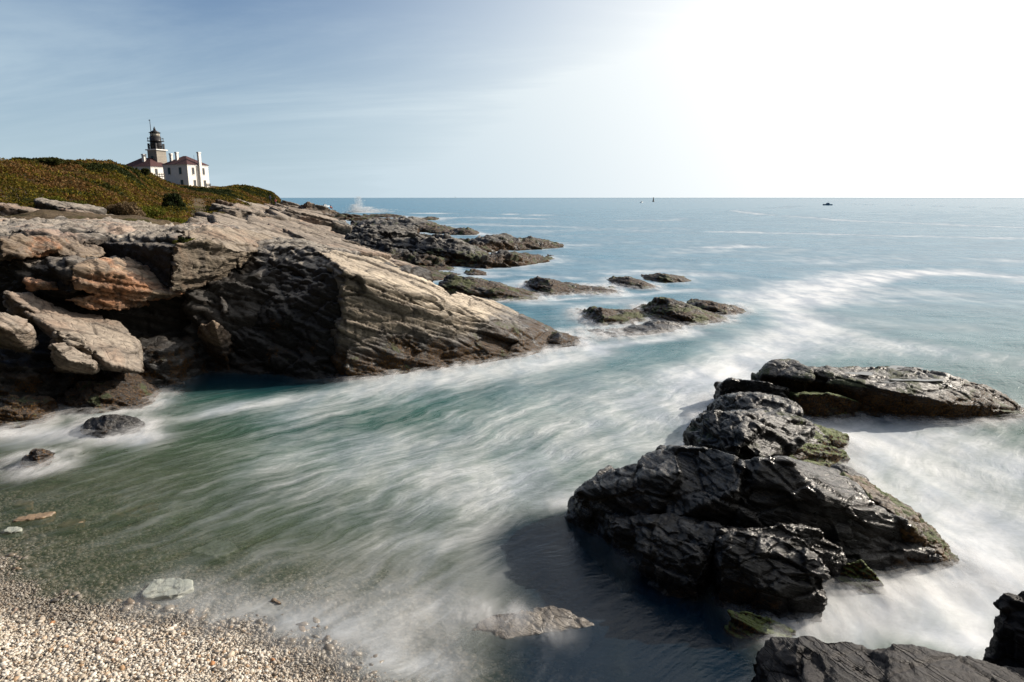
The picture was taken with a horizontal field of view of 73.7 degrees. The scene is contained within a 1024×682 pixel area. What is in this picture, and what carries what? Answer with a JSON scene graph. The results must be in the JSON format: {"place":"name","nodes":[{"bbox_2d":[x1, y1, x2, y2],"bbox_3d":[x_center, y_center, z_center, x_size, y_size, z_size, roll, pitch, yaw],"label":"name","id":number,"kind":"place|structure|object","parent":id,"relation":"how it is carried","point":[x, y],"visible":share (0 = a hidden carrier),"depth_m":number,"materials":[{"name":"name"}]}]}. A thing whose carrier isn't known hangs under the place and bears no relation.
{"place":"outdoors","nodes":[
{"label":"outdoors","id":0,"kind":"place"},
{"bbox_2d":[0,215,257,245],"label":"cliff terrace","id":1,"kind":"structure","parent":0,"point":[97,232],"depth_m":22.20,"materials":[{"name":"grey stone"}]},
{"bbox_2d":[0,172,280,225],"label":"headland","id":2,"kind":"structure","parent":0,"point":[47,214],"depth_m":32.46,"materials":[{"name":"soil"}]},
{"bbox_2d":[0,203,39,215],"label":"shelf boulder","id":3,"kind":"object","parent":2,"relation":"on","point":[8,209],"visible":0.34,"depth_m":31.76,"materials":[{"name":"grey stone"}]},
{"bbox_2d":[10,157,38,164],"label":"ridge bush","id":4,"kind":"object","parent":2,"relation":"on","point":[32,160],"visible":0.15,"depth_m":57.75,"materials":[{"name":"green plant"}]},
{"bbox_2d":[33,156,65,165],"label":"ridge bush","id":5,"kind":"object","parent":2,"relation":"on","point":[49,160],"visible":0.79,"depth_m":61.18,"materials":[{"name":"green plant"}]},
{"bbox_2d":[34,196,65,205],"bbox_3d":[-26.001,-7.541,38.308,1.402,1.264,1.630,3,12,14],"label":"yellow weed bush","id":6,"kind":"object","parent":2,"relation":"on","point":[55,198],"visible":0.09,"depth_m":38.29,"materials":[{"name":"green plant"}]},
{"bbox_2d":[33,197,106,214],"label":"shelf boulder","id":7,"kind":"object","parent":2,"relation":"on","point":[43,203],"visible":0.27,"depth_m":34.94,"materials":[{"name":"grey stone"}]},
{"bbox_2d":[58,200,86,203],"bbox_3d":[-23.688,-6.831,36.229,2.006,1.362,2.010,0,12,0],"label":"yellow weed bush","id":8,"kind":"object","parent":2,"relation":"on","point":[79,202],"depth_m":36.37,"materials":[{"name":"green plant"}]},
{"bbox_2d":[63,159,87,167],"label":"ridge bush","id":9,"kind":"object","parent":2,"relation":"on","point":[74,162],"visible":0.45,"depth_m":67.39,"materials":[{"name":"green plant"}]},
{"bbox_2d":[57,207,102,214],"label":"shelf boulder","id":10,"kind":"object","parent":2,"relation":"on","point":[66,209],"visible":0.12,"depth_m":34.26,"materials":[{"name":"grey stone"}]},
{"bbox_2d":[105,201,146,216],"bbox_3d":[-22.758,-7.512,40.291,2.255,1.511,2.350,0,12,0],"label":"grey bush","id":11,"kind":"object","parent":2,"relation":"on","point":[120,208],"visible":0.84,"depth_m":39.66,"materials":[{"name":"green plant"}]},
{"bbox_2d":[0,157,280,219],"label":"scrub","id":12,"kind":"object","parent":2,"relation":"on","point":[110,187],"visible":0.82,"depth_m":59.77,"materials":[{"name":"green plant"}]},
{"bbox_2d":[127,154,163,178],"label":"keepers house","id":13,"kind":"structure","parent":2,"relation":"on","point":[154,166],"depth_m":227.89,"materials":[{"name":"white paint"}]},
{"bbox_2d":[141,168,149,175],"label":"round bush","id":14,"kind":"object","parent":2,"relation":"on","point":[145,171],"visible":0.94,"depth_m":94.95,"materials":[{"name":"green plant"}]},
{"bbox_2d":[138,205,168,217],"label":"yellow weed bush","id":15,"kind":"object","parent":2,"relation":"on","point":[149,211],"visible":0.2,"depth_m":43.38,"materials":[{"name":"green plant"}]},
{"bbox_2d":[145,119,167,162],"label":"lighthouse","id":16,"kind":"object","parent":2,"relation":"on","point":[156,151],"visible":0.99,"depth_m":230.05,"materials":[{"name":"stone"}]},
{"bbox_2d":[156,217,186,223],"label":"yellow weed bush","id":17,"kind":"object","parent":2,"relation":"on","point":[175,219],"visible":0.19,"depth_m":44.87,"materials":[{"name":"green plant"}]},
{"bbox_2d":[160,193,185,209],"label":"round bush","id":18,"kind":"object","parent":2,"relation":"on","point":[172,199],"visible":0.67,"depth_m":64.29,"materials":[{"name":"green plant"}]},
{"bbox_2d":[162,152,209,186],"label":"keepers house","id":19,"kind":"structure","parent":2,"relation":"on","point":[183,170],"depth_m":221.13,"materials":[{"name":"white paint"}]},
{"bbox_2d":[209,203,231,210],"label":"shelf boulder","id":20,"kind":"object","parent":2,"relation":"on","point":[215,207],"visible":0.27,"depth_m":68.22,"materials":[{"name":"beige stone"}]},
{"bbox_2d":[0,261,433,400],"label":"cliff recess","id":21,"kind":"object","parent":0,"point":[164,331],"visible":0.23,"depth_m":19.66,"materials":[{"name":"brown stone"}]},
{"bbox_2d":[0,255,124,301],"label":"cliff wall","id":22,"kind":"structure","parent":21,"relation":"on","point":[14,273],"depth_m":17.66,"materials":[{"name":"brown stone"}]},
{"bbox_2d":[0,233,105,261],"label":"iron stained boulder","id":23,"kind":"object","parent":22,"relation":"on","point":[20,246],"visible":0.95,"depth_m":18.20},
{"bbox_2d":[0,290,143,374],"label":"cliff lower slab","id":24,"kind":"structure","parent":21,"relation":"on","point":[90,344],"depth_m":16.35,"materials":[{"name":"beige stone"}]},
{"bbox_2d":[22,257,189,310],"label":"cliff middle slab","id":25,"kind":"structure","parent":21,"relation":"on","point":[119,284],"depth_m":17.67,"materials":[{"name":"brown stone"}]},
{"bbox_2d":[99,240,174,286],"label":"dark cliff","id":26,"kind":"structure","parent":21,"relation":"on","point":[156,257],"depth_m":19.46,"materials":[{"name":"black stone"}]},
{"bbox_2d":[0,526,435,681],"bbox_3d":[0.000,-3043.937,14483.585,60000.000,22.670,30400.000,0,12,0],"label":"seabed","id":27,"kind":"structure","parent":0,"point":[196,588],"depth_m":8.21,"materials":[{"name":"beige gravel"}]},
{"bbox_2d":[2,526,22,537],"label":"submerged rock","id":28,"kind":"object","parent":27,"relation":"on","point":[12,532],"visible":1,"depth_m":10.41,"materials":[{"name":"white stone"}]},
{"bbox_2d":[0,395,60,429],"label":"weedy boulder","id":29,"kind":"object","parent":27,"relation":"on","point":[16,411],"visible":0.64,"depth_m":15.20,"materials":[{"name":"brown stone"}]},
{"bbox_2d":[19,448,55,469],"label":"wave washed boulder","id":30,"kind":"object","parent":27,"relation":"on","point":[35,458],"visible":0.27,"depth_m":12.86,"materials":[{"name":"brown stone"}]},
{"bbox_2d":[56,378,162,413],"bbox_3d":[-10.380,1.442,17.637,2.540,1.327,3.949,-7,14,-30],"label":"weedy boulder","id":31,"kind":"object","parent":27,"relation":"on","point":[90,397],"visible":0.59,"depth_m":16.44,"materials":[{"name":"stone"}]},
{"bbox_2d":[80,414,144,437],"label":"wave washed boulder","id":32,"kind":"object","parent":27,"relation":"on","point":[105,426],"visible":0.36,"depth_m":14.62,"materials":[{"name":"grey stone"}]},
{"bbox_2d":[141,578,193,601],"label":"submerged rock","id":33,"kind":"object","parent":27,"relation":"on","point":[155,590],"visible":1,"depth_m":8.80,"materials":[{"name":"white stone"}]},
{"bbox_2d":[0,537,394,681],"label":"beach pebbles","id":34,"kind":"object","parent":27,"relation":"on","point":[94,652],"visible":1,"depth_m":7.59,"materials":[{"name":"beige gravel"}]},
{"bbox_2d":[50,598,59,601],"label":"beach stone","id":35,"kind":"object","parent":34,"relation":"on","point":[55,600],"visible":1,"depth_m":8.62,"materials":[{"name":"beige stone"}]},
{"bbox_2d":[113,637,120,642],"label":"beach stone","id":36,"kind":"object","parent":34,"relation":"on","point":[116,639],"visible":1,"depth_m":7.65,"materials":[{"name":"beige stone"}]},
{"bbox_2d":[226,650,234,658],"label":"beach stone","id":37,"kind":"object","parent":34,"relation":"on","point":[231,653],"visible":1,"depth_m":7.42,"materials":[{"name":"beige stone"}]},
{"bbox_2d":[0,527,432,681],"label":"submerged pebbles","id":38,"kind":"object","parent":27,"relation":"on","point":[26,543],"visible":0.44,"depth_m":8.78,"materials":[{"name":"grey gravel"}]},
{"bbox_2d":[12,511,55,526],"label":"submerged rock","id":39,"kind":"object","parent":38,"relation":"on","point":[36,516],"visible":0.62,"depth_m":10.88,"materials":[{"name":"beige stone"}]},
{"bbox_2d":[194,199,351,238],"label":"rock ledge","id":40,"kind":"object","parent":27,"relation":"on","point":[336,229],"visible":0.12,"depth_m":74.33,"materials":[{"name":"beige stone"}]},
{"bbox_2d":[222,209,241,217],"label":"shelf boulder","id":41,"kind":"object","parent":40,"relation":"on","point":[236,213],"visible":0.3,"depth_m":64.56,"materials":[{"name":"beige stone"}]},
{"bbox_2d":[229,206,270,214],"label":"shelf boulder","id":42,"kind":"object","parent":40,"relation":"on","point":[245,209],"visible":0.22,"depth_m":70.27,"materials":[{"name":"beige stone"}]},
{"bbox_2d":[271,598,280,604],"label":"submerged rock","id":43,"kind":"object","parent":27,"relation":"on","point":[274,601],"visible":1,"depth_m":8.62,"materials":[{"name":"beige stone"}]},
{"bbox_2d":[237,198,345,221],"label":"rock ledge","id":44,"kind":"object","parent":27,"relation":"on","point":[322,211],"visible":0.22,"depth_m":156.76,"materials":[{"name":"beige stone"}]},
{"bbox_2d":[472,606,593,638],"bbox_3d":[0.258,3.444,8.207,1.529,0.319,0.463,-3,12,-12],"label":"awash rock","id":45,"kind":"object","parent":27,"relation":"on","point":[538,620],"visible":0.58,"depth_m":8.14,"materials":[{"name":"grey stone"}]},
{"bbox_2d":[564,445,942,574],"bbox_3d":[3.512,2.558,10.405,5.362,2.538,2.962,0,12,0],"label":"wet rock","id":46,"kind":"object","parent":27,"relation":"on","point":[846,514],"visible":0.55,"depth_m":9.14,"materials":[{"name":"black stone"}]},
{"bbox_2d":[840,472,960,566],"bbox_3d":[5.527,2.942,10.053,1.520,1.857,1.734,0,12,0],"label":"weedy flank","id":47,"kind":"object","parent":46,"relation":"on","point":[923,531],"visible":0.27,"depth_m":9.50,"materials":[{"name":"grey stone"}]},
{"bbox_2d":[724,610,795,640],"bbox_3d":[2.914,3.709,7.982,0.883,1.110,0.319,3,12,14],"label":"mossy shelf","id":48,"kind":"object","parent":27,"relation":"on","point":[747,625],"visible":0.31,"depth_m":7.90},
{"bbox_2d":[751,636,1023,681],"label":"foreground rock","id":49,"kind":"object","parent":27,"relation":"on","point":[799,659],"visible":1,"depth_m":6.10,"materials":[{"name":"grey stone"}]},
{"bbox_2d":[206,237,360,378],"bbox_3d":[-8.366,-1.634,25.463,5.343,4.745,14.764,-4,12,-17],"label":"cliff shoulder","id":50,"kind":"object","parent":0,"point":[299,313],"visible":0.37,"depth_m":19.76},
{"bbox_2d":[0,198,1023,681],"bbox_3d":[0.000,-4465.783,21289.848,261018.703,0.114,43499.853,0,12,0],"label":"sea water","id":51,"kind":"structure","parent":0,"point":[426,510],"depth_m":13.68,"materials":[{"name":"teal liquid"}]},
{"bbox_2d":[185,212,419,266],"bbox_3d":[-13.773,-5.273,44.276,12.866,6.576,34.126,-5,13,-21],"label":"rock ledge","id":52,"kind":"object","parent":51,"relation":"in","point":[273,227],"visible":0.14,"depth_m":34.12,"materials":[{"name":"beige stone"}]},
{"bbox_2d":[333,213,390,220],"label":"rock ledge","id":53,"kind":"object","parent":51,"relation":"in","point":[348,217],"visible":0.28,"depth_m":158.83,"materials":[{"name":"grey stone"}]},
{"bbox_2d":[341,196,399,212],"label":"sea spray","id":54,"kind":"object","parent":51,"relation":"on","point":[367,209],"visible":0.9,"depth_m":236.44,"materials":[{"name":"white liquid"}]},
{"bbox_2d":[365,213,401,217],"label":"tidal rock","id":55,"kind":"object","parent":51,"relation":"in","point":[386,215],"visible":0.59,"depth_m":176.72,"materials":[{"name":"grey stone"}]},
{"bbox_2d":[331,220,450,266],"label":"tidal rock","id":56,"kind":"object","parent":51,"relation":"in","point":[413,257],"visible":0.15,"depth_m":50.08,"materials":[{"name":"grey stone"}]},
{"bbox_2d":[350,215,454,233],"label":"tidal rock","id":57,"kind":"object","parent":51,"relation":"in","point":[423,225],"visible":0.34,"depth_m":105.35,"materials":[{"name":"grey stone"}]},
{"bbox_2d":[344,225,489,266],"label":"tidal rock","id":58,"kind":"object","parent":51,"relation":"in","point":[457,252],"visible":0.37,"depth_m":51.98,"materials":[{"name":"grey stone"}]},
{"bbox_2d":[422,216,438,219],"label":"tidal rock","id":59,"kind":"object","parent":51,"relation":"in","point":[430,218],"visible":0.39,"depth_m":156.84,"materials":[{"name":"grey stone"}]},
{"bbox_2d":[316,248,556,379],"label":"cliff ramp","id":60,"kind":"structure","parent":51,"relation":"in","point":[395,320],"depth_m":20.12,"materials":[{"name":"grey stone"}]},
{"bbox_2d":[420,265,486,280],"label":"tidal rock","id":61,"kind":"object","parent":51,"relation":"in","point":[437,273],"visible":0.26,"depth_m":44.96,"materials":[{"name":"grey stone"}]},
{"bbox_2d":[446,227,478,234],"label":"tidal rock","id":62,"kind":"object","parent":51,"relation":"in","point":[463,231],"visible":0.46,"depth_m":93.80,"materials":[{"name":"grey stone"}]},
{"bbox_2d":[438,274,540,300],"bbox_3d":[-1.651,-2.775,36.439,6.837,1.923,6.436,0,12,0],"label":"tidal rock","id":63,"kind":"object","parent":51,"relation":"in","point":[450,284],"visible":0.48,"depth_m":34.07,"materials":[{"name":"grey stone"}]},
{"bbox_2d":[0,286,995,624],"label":"sea mist","id":64,"kind":"structure","parent":51,"relation":"on","point":[622,334],"depth_m":15.56,"materials":[{"name":"white liquid"}]},
{"bbox_2d":[435,233,563,268],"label":"tidal rock","id":65,"kind":"object","parent":51,"relation":"in","point":[503,244],"visible":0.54,"depth_m":63.58,"materials":[{"name":"grey stone"}]},
{"bbox_2d":[546,331,581,347],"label":"tidal rock","id":66,"kind":"object","parent":51,"relation":"in","point":[557,339],"visible":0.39,"depth_m":23.27,"materials":[{"name":"grey stone"}]},
{"bbox_2d":[524,276,618,294],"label":"tidal rock","id":67,"kind":"object","parent":51,"relation":"in","point":[544,286],"visible":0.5,"depth_m":36.47,"materials":[{"name":"grey stone"}]},
{"bbox_2d":[576,306,649,325],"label":"mossy rock","id":68,"kind":"object","parent":51,"relation":"in","point":[601,316],"visible":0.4,"depth_m":27.82,"materials":[{"name":"stone"}]},
{"bbox_2d":[605,276,655,288],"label":"tidal rock","id":69,"kind":"object","parent":51,"relation":"in","point":[627,281],"visible":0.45,"depth_m":39.10,"materials":[{"name":"grey stone"}]},
{"bbox_2d":[587,319,684,337],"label":"tidal rock","id":70,"kind":"object","parent":51,"relation":"in","point":[655,326],"visible":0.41,"depth_m":25.81,"materials":[{"name":"grey stone"}]},
{"bbox_2d":[598,512,727,601],"bbox_3d":[2.142,3.089,9.583,1.304,1.871,2.196,-5,13,-22],"label":"wet rock","id":71,"kind":"object","parent":51,"relation":"in","point":[669,554],"visible":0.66,"depth_m":8.85,"materials":[{"name":"black stone"}]},
{"bbox_2d":[641,273,691,282],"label":"tidal rock","id":72,"kind":"object","parent":51,"relation":"in","point":[663,278],"visible":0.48,"depth_m":41.28,"materials":[{"name":"grey stone"}]},
{"bbox_2d":[636,297,728,325],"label":"mossy rock","id":73,"kind":"object","parent":51,"relation":"in","point":[669,309],"visible":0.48,"depth_m":28.01,"materials":[{"name":"grey stone"}]},
{"bbox_2d":[687,299,745,315],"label":"tidal rock","id":74,"kind":"object","parent":51,"relation":"in","point":[721,309],"visible":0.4,"depth_m":29.79,"materials":[{"name":"grey stone"}]},
{"bbox_2d":[713,377,789,399],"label":"wet rock","id":75,"kind":"object","parent":51,"relation":"in","point":[729,386],"visible":0.34,"depth_m":16.10,"materials":[{"name":"black stone"}]},
{"bbox_2d":[683,407,822,459],"bbox_3d":[4.247,2.137,12.645,2.378,2.397,3.980,9,15,37],"label":"wet rock","id":76,"kind":"object","parent":51,"relation":"in","point":[749,434],"visible":0.45,"depth_m":11.37,"materials":[{"name":"grey stone"}]},
{"bbox_2d":[703,392,803,417],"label":"wet rock","id":77,"kind":"object","parent":51,"relation":"in","point":[747,401],"visible":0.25,"depth_m":13.85,"materials":[{"name":"grey stone"}]},
{"bbox_2d":[708,525,830,623],"bbox_3d":[3.130,3.195,8.828,1.337,1.866,1.560,0,12,0],"label":"wet rock","id":78,"kind":"object","parent":51,"relation":"in","point":[765,574],"visible":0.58,"depth_m":8.18,"materials":[{"name":"black stone"}]},
{"bbox_2d":[740,522,847,586],"bbox_3d":[3.708,3.157,8.936,1.771,1.883,0.894,0,12,0],"label":"wet rock","id":79,"kind":"object","parent":51,"relation":"in","point":[832,556],"visible":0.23,"depth_m":8.60,"materials":[{"name":"black stone"}]},
{"bbox_2d":[788,424,849,466],"bbox_3d":[5.844,2.361,13.011,1.133,1.795,3.947,7,14,30],"label":"mossy shelf","id":80,"kind":"object","parent":51,"relation":"in","point":[830,451],"visible":0.29,"depth_m":12.65,"materials":[{"name":"green plant"}]},
{"bbox_2d":[788,391,865,420],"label":"wet rock","id":81,"kind":"object","parent":51,"relation":"in","point":[820,406],"visible":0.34,"depth_m":15.47,"materials":[{"name":"brown stone"}]},
{"bbox_2d":[834,559,886,594],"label":"weedy boulder","id":82,"kind":"object","parent":51,"relation":"in","point":[859,575],"visible":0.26,"depth_m":8.76,"materials":[{"name":"stone"}]},
{"bbox_2d":[751,358,1023,421],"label":"wet rock","id":83,"kind":"object","parent":51,"relation":"in","point":[904,392],"visible":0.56,"depth_m":15.62,"materials":[{"name":"grey stone"}]},
{"bbox_2d":[983,591,1023,667],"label":"foreground rock","id":84,"kind":"object","parent":51,"relation":"in","point":[1006,646],"visible":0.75,"depth_m":6.58,"materials":[{"name":"black stone"}]},
{"bbox_2d":[0,0,1023,197],"label":"sky","id":85,"kind":"structure","parent":0,"point":[286,98],"materials":[{"name":"blue"}]},
{"bbox_3d":[-9.933,-0.702,23.107,2.908,3.932,7.391,0,12,0],"label":"cliff hollow","id":86,"kind":"object","parent":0,"visible":0},
{"bbox_2d":[197,320,232,369],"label":"hollow boulder","id":87,"kind":"object","parent":86,"relation":"on","point":[215,337],"visible":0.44,"depth_m":19.51,"materials":[{"name":"brown stone"}]},
{"bbox_2d":[170,225,272,291],"bbox_3d":[-8.944,-2.823,22.197,1.683,1.952,7.849,0,12,0],"label":"cliff wedge","id":88,"kind":"object","parent":86,"relation":"on","point":[211,253],"visible":0.72,"depth_m":19.71,"materials":[{"name":"grey stone"}]},
{"bbox_2d":[177,237,187,242],"bbox_3d":[-9.066,-2.627,18.845,0.332,0.506,0.394,-3,12,-15],"label":"ledge plant","id":89,"kind":"object","parent":88,"relation":"on","point":[181,240],"visible":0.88,"depth_m":18.74,"materials":[{"name":"green plant"}]},
{"bbox_2d":[172,238,195,244],"bbox_3d":[-9.091,-2.617,19.049,0.812,0.504,0.630,0,12,0],"label":"ledge plant","id":90,"kind":"object","parent":88,"relation":"on","point":[176,241],"visible":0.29,"depth_m":18.98,"materials":[{"name":"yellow plant"}]}
]}

